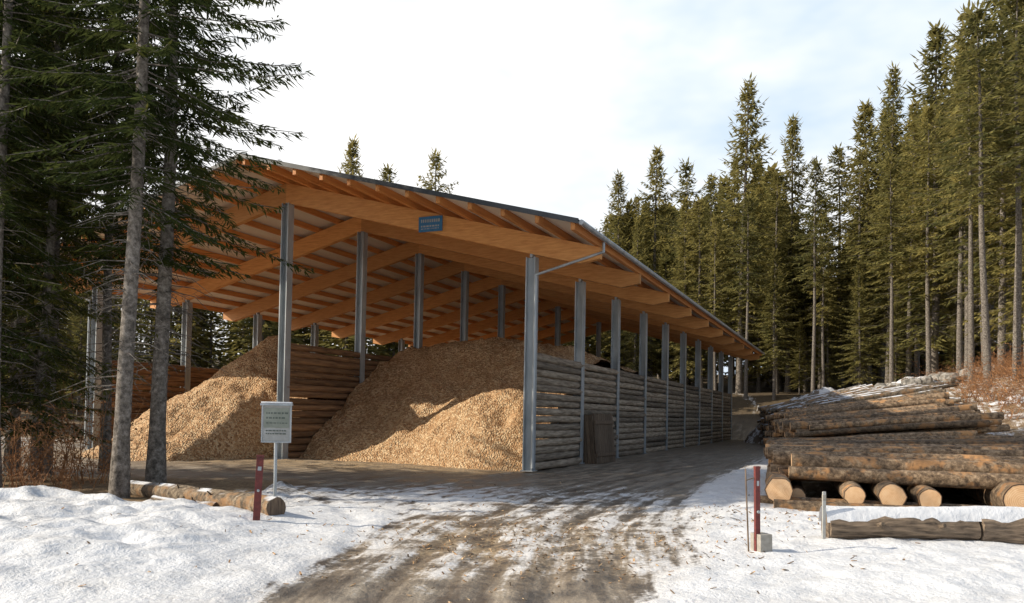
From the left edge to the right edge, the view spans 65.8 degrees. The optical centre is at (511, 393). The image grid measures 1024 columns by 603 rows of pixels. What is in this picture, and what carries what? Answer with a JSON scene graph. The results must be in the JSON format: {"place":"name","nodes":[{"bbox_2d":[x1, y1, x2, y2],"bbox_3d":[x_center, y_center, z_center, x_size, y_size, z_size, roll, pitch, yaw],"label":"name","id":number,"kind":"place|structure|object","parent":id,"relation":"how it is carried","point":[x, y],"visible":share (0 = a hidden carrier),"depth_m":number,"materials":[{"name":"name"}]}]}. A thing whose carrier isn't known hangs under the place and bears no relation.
{"place":"outdoors","nodes":[
{"label":"outdoors","id":0,"kind":"place"},
{"bbox_2d":[0,0,1022,374],"label":"sky","id":1,"kind":"structure","parent":0,"point":[530,104],"materials":[{"name":"white"}]},
{"bbox_2d":[0,351,1023,602],"bbox_3d":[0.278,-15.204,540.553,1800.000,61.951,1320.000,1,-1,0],"label":"ground","id":2,"kind":"structure","parent":0,"point":[116,557],"depth_m":10.02,"materials":[{"name":"snow"}]},
{"bbox_2d":[1,9,41,426],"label":"spruce tree","id":3,"kind":"object","parent":2,"relation":"on","point":[13,341],"visible":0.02,"depth_m":20.08,"materials":[{"name":"green plant"}]},
{"bbox_2d":[6,466,49,487],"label":"dry bush","id":4,"kind":"object","parent":2,"relation":"on","point":[29,477],"visible":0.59,"depth_m":14.71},
{"bbox_2d":[0,409,83,487],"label":"dry bush","id":5,"kind":"object","parent":2,"relation":"on","point":[18,472],"visible":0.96,"depth_m":15.46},
{"bbox_2d":[0,15,88,443],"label":"spruce tree","id":6,"kind":"object","parent":2,"relation":"on","point":[16,299],"visible":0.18,"depth_m":17.21,"materials":[{"name":"green plant"}]},
{"bbox_2d":[2,399,91,486],"bbox_3d":[-10.078,1.022,16.689,2.280,1.867,1.786,0,-2,33],"label":"dry bush","id":7,"kind":"object","parent":2,"relation":"on","point":[39,455],"visible":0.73,"depth_m":16.36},
{"bbox_2d":[0,1,107,442],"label":"spruce tree","id":8,"kind":"object","parent":2,"relation":"on","point":[7,265],"visible":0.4,"depth_m":16.29,"materials":[{"name":"green plant"}]},
{"bbox_2d":[6,372,114,481],"bbox_3d":[-9.851,0.735,17.959,3.211,2.509,2.031,1,-2,17],"label":"dry bush","id":9,"kind":"object","parent":2,"relation":"on","point":[74,432],"visible":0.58,"depth_m":17.61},
{"bbox_2d":[4,0,118,370],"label":"spruce tree","id":10,"kind":"object","parent":2,"relation":"on","point":[116,58],"visible":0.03,"depth_m":19.61,"materials":[{"name":"green plant"}]},
{"bbox_2d":[31,437,102,486],"bbox_3d":[-9.095,1.421,16.293,1.042,1.089,1.330,0,-2,28],"label":"dry bush","id":11,"kind":"object","parent":2,"relation":"on","point":[59,471],"visible":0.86,"depth_m":16.21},
{"bbox_2d":[32,456,105,492],"bbox_3d":[-8.511,1.537,15.094,0.985,0.818,1.038,0,-2,22],"label":"dry bush","id":12,"kind":"object","parent":2,"relation":"on","point":[69,483],"visible":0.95,"depth_m":15.15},
{"bbox_2d":[2,0,145,468],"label":"spruce tree","id":13,"kind":"object","parent":2,"relation":"on","point":[16,416],"depth_m":20.95,"materials":[{"name":"green plant"}]},
{"bbox_2d":[0,0,161,487],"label":"spruce tree","id":14,"kind":"object","parent":2,"relation":"on","point":[10,9],"visible":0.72,"depth_m":15.53,"materials":[{"name":"green plant"}]},
{"bbox_2d":[22,387,148,484],"bbox_3d":[-8.703,0.916,17.078,1.760,2.174,2.783,0,-2,25],"label":"dry bush","id":15,"kind":"object","parent":2,"relation":"on","point":[108,458],"visible":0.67,"depth_m":17.07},
{"bbox_2d":[0,0,171,481],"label":"spruce tree","id":16,"kind":"object","parent":2,"relation":"on","point":[39,385],"visible":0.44,"depth_m":17.25,"materials":[{"name":"green plant"}]},
{"bbox_2d":[2,0,204,474],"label":"spruce tree","id":17,"kind":"object","parent":2,"relation":"on","point":[57,251],"visible":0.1,"depth_m":19.57,"materials":[{"name":"green plant"}]},
{"bbox_2d":[29,0,220,470],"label":"spruce tree","id":18,"kind":"object","parent":2,"relation":"on","point":[107,330],"visible":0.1,"depth_m":20.59,"materials":[{"name":"green plant"}]},
{"bbox_2d":[0,0,314,498],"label":"spruce tree","id":19,"kind":"object","parent":2,"relation":"on","point":[136,127],"visible":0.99,"depth_m":14.54,"materials":[{"name":"green plant"}]},
{"bbox_2d":[21,0,313,482],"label":"spruce tree","id":20,"kind":"object","parent":2,"relation":"on","point":[156,462],"visible":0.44,"depth_m":17.46,"materials":[{"name":"green plant"}]},
{"bbox_2d":[150,495,217,506],"bbox_3d":[-5.450,1.827,13.105,1.648,0.284,0.286,0,-2,30],"label":"fallen log","id":21,"kind":"object","parent":2,"relation":"on","point":[155,497],"visible":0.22,"depth_m":12.96,"materials":[{"name":"brown wood"}]},
{"bbox_2d":[130,480,285,515],"bbox_3d":[-5.387,1.736,13.505,5.247,0.410,0.385,0,-2,43],"label":"fallen log","id":22,"kind":"object","parent":2,"relation":"on","point":[271,505],"visible":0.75,"depth_m":12.93,"materials":[{"name":"brown wood"}]},
{"bbox_2d":[81,335,372,461],"bbox_3d":[-4.921,0.455,45.828,8.960,5.014,44.200,0,-2,24],"label":"wood chip heap","id":23,"kind":"object","parent":2,"relation":"on","point":[217,415],"visible":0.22,"depth_m":27.84,"materials":[{"name":"wood"}]},
{"bbox_2d":[253,455,263,520],"bbox_3d":[-3.626,1.362,11.313,0.108,0.980,0.089,4,-2,-17],"label":"marker post","id":24,"kind":"object","parent":2,"relation":"on","point":[258,487],"visible":0.91,"depth_m":11.29,"materials":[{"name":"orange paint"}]},
{"bbox_2d":[260,402,292,496],"bbox_3d":[-3.965,1.066,13.280,0.520,1.870,0.148,1,-1,-6],"label":"notice board","id":25,"kind":"object","parent":2,"relation":"on","point":[276,423],"visible":0.95,"depth_m":13.29,"materials":[{"name":"metal"}]},
{"bbox_2d":[295,133,390,357],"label":"spruce tree","id":26,"kind":"object","parent":2,"relation":"on","point":[351,163],"visible":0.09,"depth_m":80.17,"materials":[{"name":"green plant"}]},
{"bbox_2d":[374,162,398,349],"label":"spruce tree","id":27,"kind":"object","parent":2,"relation":"on","point":[387,176],"visible":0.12,"depth_m":83.45,"materials":[{"name":"green plant"}]},
{"bbox_2d":[34,153,764,471],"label":"wood chip storage shed","id":28,"kind":"structure","parent":2,"relation":"on","point":[386,271],"depth_m":32.25,"materials":[{"name":"wood"}]},
{"bbox_2d":[419,215,442,232],"bbox_3d":[-2.581,-5.389,25.076,0.840,0.480,0.047,0,-2,24],"label":"company sign","id":29,"kind":"object","parent":28,"relation":"attached to","point":[430,223],"visible":1,"depth_m":25.05,"materials":[{"name":"metal"}]},
{"bbox_2d":[414,147,458,193],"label":"spruce tree","id":30,"kind":"object","parent":2,"relation":"on","point":[435,158],"visible":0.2,"depth_m":80.15,"materials":[{"name":"green plant"}]},
{"bbox_2d":[26,458,920,602],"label":"bark debris","id":31,"kind":"object","parent":2,"relation":"on","point":[400,539],"visible":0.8,"depth_m":10.42,"materials":[{"name":"brown wood"}]},
{"bbox_2d":[299,336,668,470],"bbox_3d":[4.217,0.457,43.706,8.960,5.137,40.800,0,-2,24],"label":"wood chip heap","id":32,"kind":"object","parent":2,"relation":"on","point":[454,404],"visible":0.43,"depth_m":28.35,"materials":[{"name":"wood"}]},
{"bbox_2d":[1,78,1022,430],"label":"spruce forest","id":33,"kind":"object","parent":2,"relation":"on","point":[239,336],"visible":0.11,"depth_m":78.30,"materials":[{"name":"green plant"}]},
{"bbox_2d":[583,413,615,463],"bbox_3d":[3.168,1.611,28.733,0.500,1.778,1.934,-5,-4,27],"label":"wooden board panel","id":34,"kind":"object","parent":2,"relation":"on","point":[601,437],"visible":0.91,"depth_m":28.11,"materials":[{"name":"brown wood"}]},
{"bbox_2d":[600,217,614,359],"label":"spruce tree","id":35,"kind":"object","parent":2,"relation":"on","point":[605,223],"visible":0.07,"depth_m":95.40,"materials":[{"name":"green plant"}]},
{"bbox_2d":[596,168,647,350],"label":"spruce tree","id":36,"kind":"object","parent":2,"relation":"on","point":[618,187],"visible":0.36,"depth_m":89.76,"materials":[{"name":"green plant"}]},
{"bbox_2d":[610,215,661,371],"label":"spruce tree","id":37,"kind":"object","parent":2,"relation":"on","point":[634,341],"visible":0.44,"depth_m":84.23,"materials":[{"name":"green plant"}]},
{"bbox_2d":[621,195,652,349],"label":"spruce tree","id":38,"kind":"object","parent":2,"relation":"on","point":[638,202],"visible":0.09,"depth_m":92.46,"materials":[{"name":"green plant"}]},
{"bbox_2d":[623,145,682,376],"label":"spruce tree","id":39,"kind":"object","parent":2,"relation":"on","point":[655,182],"visible":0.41,"depth_m":89.92,"materials":[{"name":"green plant"}]},
{"bbox_2d":[647,201,694,372],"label":"spruce tree","id":40,"kind":"object","parent":2,"relation":"on","point":[668,231],"visible":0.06,"depth_m":95.23,"materials":[{"name":"green plant"}]},
{"bbox_2d":[650,196,710,384],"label":"spruce tree","id":41,"kind":"object","parent":2,"relation":"on","point":[685,203],"visible":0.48,"depth_m":80.30,"materials":[{"name":"green plant"}]},
{"bbox_2d":[653,157,723,384],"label":"spruce tree","id":42,"kind":"object","parent":2,"relation":"on","point":[682,194],"visible":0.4,"depth_m":86.54,"materials":[{"name":"green plant"}]},
{"bbox_2d":[669,173,756,387],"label":"spruce tree","id":43,"kind":"object","parent":2,"relation":"on","point":[710,208],"visible":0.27,"depth_m":84.13,"materials":[{"name":"green plant"}]},
{"bbox_2d":[698,213,733,390],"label":"spruce tree","id":44,"kind":"object","parent":2,"relation":"on","point":[715,234],"visible":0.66,"depth_m":76.11,"materials":[{"name":"green plant"}]},
{"bbox_2d":[708,161,753,392],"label":"spruce tree","id":45,"kind":"object","parent":2,"relation":"on","point":[733,225],"visible":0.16,"depth_m":86.55,"materials":[{"name":"green plant"}]},
{"bbox_2d":[687,72,789,392],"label":"spruce tree","id":46,"kind":"object","parent":2,"relation":"on","point":[747,97],"visible":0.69,"depth_m":77.81,"materials":[{"name":"green plant"}]},
{"bbox_2d":[723,193,772,398],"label":"spruce tree","id":47,"kind":"object","parent":2,"relation":"on","point":[747,236],"visible":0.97,"depth_m":72.21,"materials":[{"name":"green plant"}]},
{"bbox_2d":[745,466,771,551],"bbox_3d":[3.057,1.476,9.876,0.289,1.150,0.220,0,-1,-17],"label":"marker post","id":48,"kind":"object","parent":2,"relation":"on","point":[760,541],"visible":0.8,"depth_m":9.85,"materials":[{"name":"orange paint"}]},
{"bbox_2d":[730,180,794,392],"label":"spruce tree","id":49,"kind":"object","parent":2,"relation":"on","point":[758,375],"visible":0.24,"depth_m":84.25,"materials":[{"name":"green plant"}]},
{"bbox_2d":[734,182,798,387],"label":"spruce tree","id":50,"kind":"object","parent":2,"relation":"on","point":[771,382],"visible":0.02,"depth_m":90.08,"materials":[{"name":"green plant"}]},
{"bbox_2d":[745,247,802,399],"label":"spruce tree","id":51,"kind":"object","parent":2,"relation":"on","point":[769,299],"visible":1,"depth_m":71.05,"materials":[{"name":"green plant"}]},
{"bbox_2d":[737,168,812,393],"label":"spruce tree","id":52,"kind":"object","parent":2,"relation":"on","point":[777,183],"visible":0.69,"depth_m":75.36,"materials":[{"name":"green plant"}]},
{"bbox_2d":[744,387,834,443],"bbox_3d":[19.971,1.744,54.983,8.740,4.476,8.050,1,-1,0],"label":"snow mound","id":53,"kind":"object","parent":2,"relation":"on","point":[755,435],"visible":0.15,"depth_m":53.92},
{"bbox_2d":[743,111,843,391],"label":"spruce tree","id":54,"kind":"object","parent":2,"relation":"on","point":[792,132],"visible":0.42,"depth_m":80.38,"materials":[{"name":"green plant"}]},
{"bbox_2d":[785,318,815,394],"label":"spruce tree","id":55,"kind":"object","parent":2,"relation":"on","point":[800,342],"visible":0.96,"depth_m":73.01,"materials":[{"name":"green plant"}]},
{"bbox_2d":[783,193,850,389],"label":"spruce tree","id":56,"kind":"object","parent":2,"relation":"on","point":[819,299],"visible":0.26,"depth_m":76.40,"materials":[{"name":"green plant"}]},
{"bbox_2d":[786,155,849,390],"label":"spruce tree","id":57,"kind":"object","parent":2,"relation":"on","point":[813,210],"visible":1,"depth_m":67.98,"materials":[{"name":"green plant"}]},
{"bbox_2d":[822,491,825,538],"bbox_3d":[4.171,1.635,10.584,0.048,0.660,0.034,1,-1,0],"label":"marker stake","id":58,"kind":"object","parent":2,"relation":"on","point":[823,515],"visible":0.96,"depth_m":10.57,"materials":[{"name":"grey paint"}]},
{"bbox_2d":[799,210,849,386],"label":"spruce tree","id":59,"kind":"object","parent":2,"relation":"on","point":[820,307],"visible":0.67,"depth_m":70.08,"materials":[{"name":"green plant"}]},
{"bbox_2d":[810,142,871,389],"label":"spruce tree","id":60,"kind":"object","parent":2,"relation":"on","point":[838,158],"visible":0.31,"depth_m":82.65,"materials":[{"name":"green plant"}]},
{"bbox_2d":[828,261,888,386],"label":"spruce tree","id":61,"kind":"object","parent":2,"relation":"on","point":[856,362],"visible":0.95,"depth_m":66.09,"materials":[{"name":"green plant"}]},
{"bbox_2d":[828,145,889,385],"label":"spruce tree","id":62,"kind":"object","parent":2,"relation":"on","point":[861,156],"visible":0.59,"depth_m":74.20,"materials":[{"name":"green plant"}]},
{"bbox_2d":[757,381,961,430],"bbox_3d":[17.961,0.808,43.458,6.394,3.367,20.282,1,-1,10],"label":"log pile","id":63,"kind":"object","parent":2,"relation":"on","point":[860,393],"visible":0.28,"depth_m":39.77,"materials":[{"name":"brown wood"}]},
{"bbox_2d":[798,99,931,384],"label":"spruce tree","id":64,"kind":"object","parent":2,"relation":"on","point":[866,111],"visible":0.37,"depth_m":76.51,"materials":[{"name":"green plant"}]},
{"bbox_2d":[830,100,920,382],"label":"spruce tree","id":65,"kind":"object","parent":2,"relation":"on","point":[881,371],"visible":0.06,"depth_m":78.01,"materials":[{"name":"green plant"}]},
{"bbox_2d":[763,392,1009,443],"bbox_3d":[12.064,1.159,26.580,6.335,2.652,8.191,1,-1,12],"label":"log pile","id":66,"kind":"object","parent":2,"relation":"on","point":[936,414],"visible":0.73,"depth_m":24.31,"materials":[{"name":"brown wood"}]},
{"bbox_2d":[844,62,932,383],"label":"spruce tree","id":67,"kind":"object","parent":2,"relation":"on","point":[893,130],"visible":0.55,"depth_m":70.32,"materials":[{"name":"green plant"}]},
{"bbox_2d":[760,435,1023,511],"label":"log pile","id":68,"kind":"object","parent":2,"relation":"on","point":[899,471],"visible":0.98,"depth_m":14.84,"materials":[{"name":"brown wood"}]},
{"bbox_2d":[860,151,924,382],"bbox_3d":[29.113,-9.341,60.638,4.822,18.704,4.892,0,-2,25],"label":"spruce tree","id":69,"kind":"object","parent":2,"relation":"on","point":[888,198],"visible":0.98,"depth_m":60.52,"materials":[{"name":"green plant"}]},
{"bbox_2d":[879,294,915,381],"bbox_3d":[31.048,-4.341,64.125,2.723,7.910,2.977,1,-1,-4],"label":"spruce tree","id":70,"kind":"object","parent":2,"relation":"on","point":[896,327],"visible":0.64,"depth_m":64.12,"materials":[{"name":"green plant"}]},
{"bbox_2d":[867,115,939,376],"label":"spruce tree","id":71,"kind":"object","parent":2,"relation":"on","point":[908,372],"visible":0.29,"depth_m":66.14,"materials":[{"name":"green plant"}]},
{"bbox_2d":[868,99,954,376],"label":"spruce tree","id":72,"kind":"object","parent":2,"relation":"on","point":[916,371],"visible":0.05,"depth_m":72.02,"materials":[{"name":"green plant"}]},
{"bbox_2d":[818,505,1023,543],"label":"snow covered log","id":73,"kind":"object","parent":2,"relation":"on","point":[1004,524],"visible":0.98,"depth_m":10.51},
{"bbox_2d":[840,20,1008,372],"bbox_3d":[33.300,-15.130,62.791,13.827,29.252,12.623,1,-1,16],"label":"spruce tree","id":74,"kind":"object","parent":2,"relation":"on","point":[936,45],"visible":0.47,"depth_m":62.24,"materials":[{"name":"green plant"}]},
{"bbox_2d":[889,100,963,374],"bbox_3d":[30.619,-10.994,58.253,5.251,21.372,6.101,1,-1,-14],"label":"spruce tree","id":75,"kind":"object","parent":2,"relation":"on","point":[920,251],"visible":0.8,"depth_m":58.27,"materials":[{"name":"green plant"}]},
{"bbox_2d":[892,375,967,384],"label":"snow bank","id":76,"kind":"structure","parent":2,"relation":"on","point":[902,379],"depth_m":54.05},
{"bbox_2d":[874,364,995,386],"bbox_3d":[28.153,-0.955,53.111,8.154,2.095,4.496,1,-1,0],"label":"rock pile","id":77,"kind":"object","parent":2,"relation":"on","point":[926,379],"visible":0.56,"depth_m":51.96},
{"bbox_2d":[939,311,963,372],"bbox_3d":[33.589,-3.595,60.100,1.996,5.402,1.824,0,-2,23],"label":"spruce tree","id":78,"kind":"object","parent":2,"relation":"on","point":[953,341],"visible":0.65,"depth_m":60.16,"materials":[{"name":"green plant"}]},
{"bbox_2d":[899,49,1007,323],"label":"spruce tree","id":79,"kind":"object","parent":2,"relation":"on","point":[944,146],"visible":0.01,"depth_m":66.79,"materials":[{"name":"green plant"}]},
{"bbox_2d":[917,0,1007,368],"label":"spruce tree","id":80,"kind":"object","parent":2,"relation":"on","point":[960,18],"visible":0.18,"depth_m":56.48,"materials":[{"name":"green plant"}]},
{"bbox_2d":[907,59,1022,381],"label":"spruce tree","id":81,"kind":"object","parent":2,"relation":"on","point":[959,320],"visible":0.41,"depth_m":53.35,"materials":[{"name":"green plant"}]},
{"bbox_2d":[950,354,981,383],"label":"dry bush","id":82,"kind":"object","parent":2,"relation":"on","point":[962,379],"visible":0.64,"depth_m":48.66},
{"bbox_2d":[923,36,1011,384],"bbox_3d":[27.853,-11.201,48.136,4.937,21.808,5.032,1,-1,15],"label":"spruce tree","id":83,"kind":"object","parent":2,"relation":"on","point":[971,215],"visible":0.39,"depth_m":47.90,"materials":[{"name":"green plant"}]},
{"bbox_2d":[914,47,1022,361],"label":"spruce tree","id":84,"kind":"object","parent":2,"relation":"on","point":[989,304],"visible":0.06,"depth_m":60.18,"materials":[{"name":"green plant"}]},
{"bbox_2d":[937,150,999,362],"bbox_3d":[33.867,-9.900,57.560,5.619,17.534,6.087,0,-3,-2],"label":"spruce tree","id":85,"kind":"object","parent":2,"relation":"on","point":[978,294],"visible":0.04,"depth_m":57.31,"materials":[{"name":"green plant"}]},
{"bbox_2d":[927,363,1012,397],"bbox_3d":[21.654,-0.672,37.471,3.639,1.761,2.302,0,-2,29],"label":"dry bush","id":86,"kind":"object","parent":2,"relation":"on","point":[969,379],"visible":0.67,"depth_m":37.62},
{"bbox_2d":[920,0,1023,387],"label":"spruce tree","id":87,"kind":"object","parent":2,"relation":"on","point":[978,52],"visible":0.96,"depth_m":42.36,"materials":[{"name":"green plant"}]},
{"bbox_2d":[957,369,987,389],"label":"dry bush","id":88,"kind":"object","parent":2,"relation":"on","point":[972,380],"visible":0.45,"depth_m":41.75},
{"bbox_2d":[932,0,1023,375],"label":"spruce tree","id":89,"kind":"object","parent":2,"relation":"on","point":[1001,284],"visible":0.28,"depth_m":50.25,"materials":[{"name":"green plant"}]},
{"bbox_2d":[939,374,1023,402],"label":"dry bush","id":90,"kind":"object","parent":2,"relation":"on","point":[970,389],"visible":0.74,"depth_m":34.56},
{"bbox_2d":[940,2,1023,364],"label":"spruce tree","id":91,"kind":"object","parent":2,"relation":"on","point":[991,321],"visible":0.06,"depth_m":54.03,"materials":[{"name":"green plant"}]},
{"bbox_2d":[946,363,1020,401],"bbox_3d":[20.189,-0.497,33.666,2.955,1.682,2.804,2,-2,-21],"label":"dry bush","id":92,"kind":"object","parent":2,"relation":"on","point":[987,385],"visible":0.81,"depth_m":33.71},
{"bbox_2d":[968,357,1006,381],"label":"dry bush","id":93,"kind":"object","parent":2,"relation":"on","point":[981,370],"visible":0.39,"depth_m":45.13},
{"bbox_2d":[952,0,1023,380],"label":"spruce tree","id":94,"kind":"object","parent":2,"relation":"on","point":[1008,8],"visible":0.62,"depth_m":42.76,"materials":[{"name":"green plant"}]},
{"bbox_2d":[956,391,1023,419],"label":"dry bush","id":95,"kind":"object","parent":2,"relation":"on","point":[1011,416],"visible":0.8,"depth_m":27.02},
{"bbox_2d":[957,4,1023,208],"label":"spruce tree","id":96,"kind":"object","parent":2,"relation":"on","point":[1020,152],"visible":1,"depth_m":39.41,"materials":[{"name":"green plant"}]},
{"bbox_2d":[963,373,1023,406],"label":"dry bush","id":97,"kind":"object","parent":2,"relation":"on","point":[1007,401],"visible":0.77,"depth_m":30.30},
{"bbox_2d":[966,26,1023,351],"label":"spruce tree","id":98,"kind":"object","parent":2,"relation":"on","point":[1009,270],"visible":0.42,"depth_m":48.18,"materials":[{"name":"green plant"}]},
{"bbox_2d":[967,366,1023,389],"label":"dry bush","id":99,"kind":"object","parent":2,"relation":"on","point":[1009,377],"visible":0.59,"depth_m":36.70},
{"bbox_2d":[973,378,1019,401],"bbox_3d":[20.540,-0.176,33.838,2.103,1.026,1.331,1,-1,3],"label":"dry bush","id":100,"kind":"object","parent":2,"relation":"on","point":[994,391],"visible":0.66,"depth_m":33.63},
{"bbox_2d":[971,366,1023,412],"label":"dry bush","id":101,"kind":"object","parent":2,"relation":"on","point":[1022,404],"visible":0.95,"depth_m":28.14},
{"bbox_2d":[973,148,1023,339],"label":"spruce tree","id":102,"kind":"object","parent":2,"relation":"on","point":[1007,266],"visible":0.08,"depth_m":53.67,"materials":[{"name":"green plant"}]},
{"bbox_2d":[992,350,1010,376],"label":"dry bush","id":103,"kind":"object","parent":2,"relation":"on","point":[1001,362],"visible":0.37,"depth_m":48.38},
{"bbox_2d":[980,352,1023,382],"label":"dry bush","id":104,"kind":"object","parent":2,"relation":"on","point":[1011,374],"visible":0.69,"depth_m":40.70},
{"bbox_2d":[981,343,1023,377],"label":"dry bush","id":105,"kind":"object","parent":2,"relation":"on","point":[1005,360],"visible":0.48,"depth_m":43.60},
{"bbox_2d":[986,2,1023,263],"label":"spruce tree","id":106,"kind":"object","parent":2,"relation":"on","point":[1005,233],"visible":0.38,"depth_m":45.34,"materials":[{"name":"green plant"}]},
{"bbox_2d":[989,378,1023,404],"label":"dry bush","id":107,"kind":"object","parent":2,"relation":"on","point":[1018,397],"visible":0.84,"depth_m":29.72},
{"bbox_2d":[989,394,1023,404],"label":"snow bank","id":108,"kind":"structure","parent":2,"relation":"on","point":[1011,402],"depth_m":31.30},
{"bbox_2d":[991,358,1023,400],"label":"dry bush","id":109,"kind":"object","parent":2,"relation":"on","point":[1008,381],"visible":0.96,"depth_m":29.67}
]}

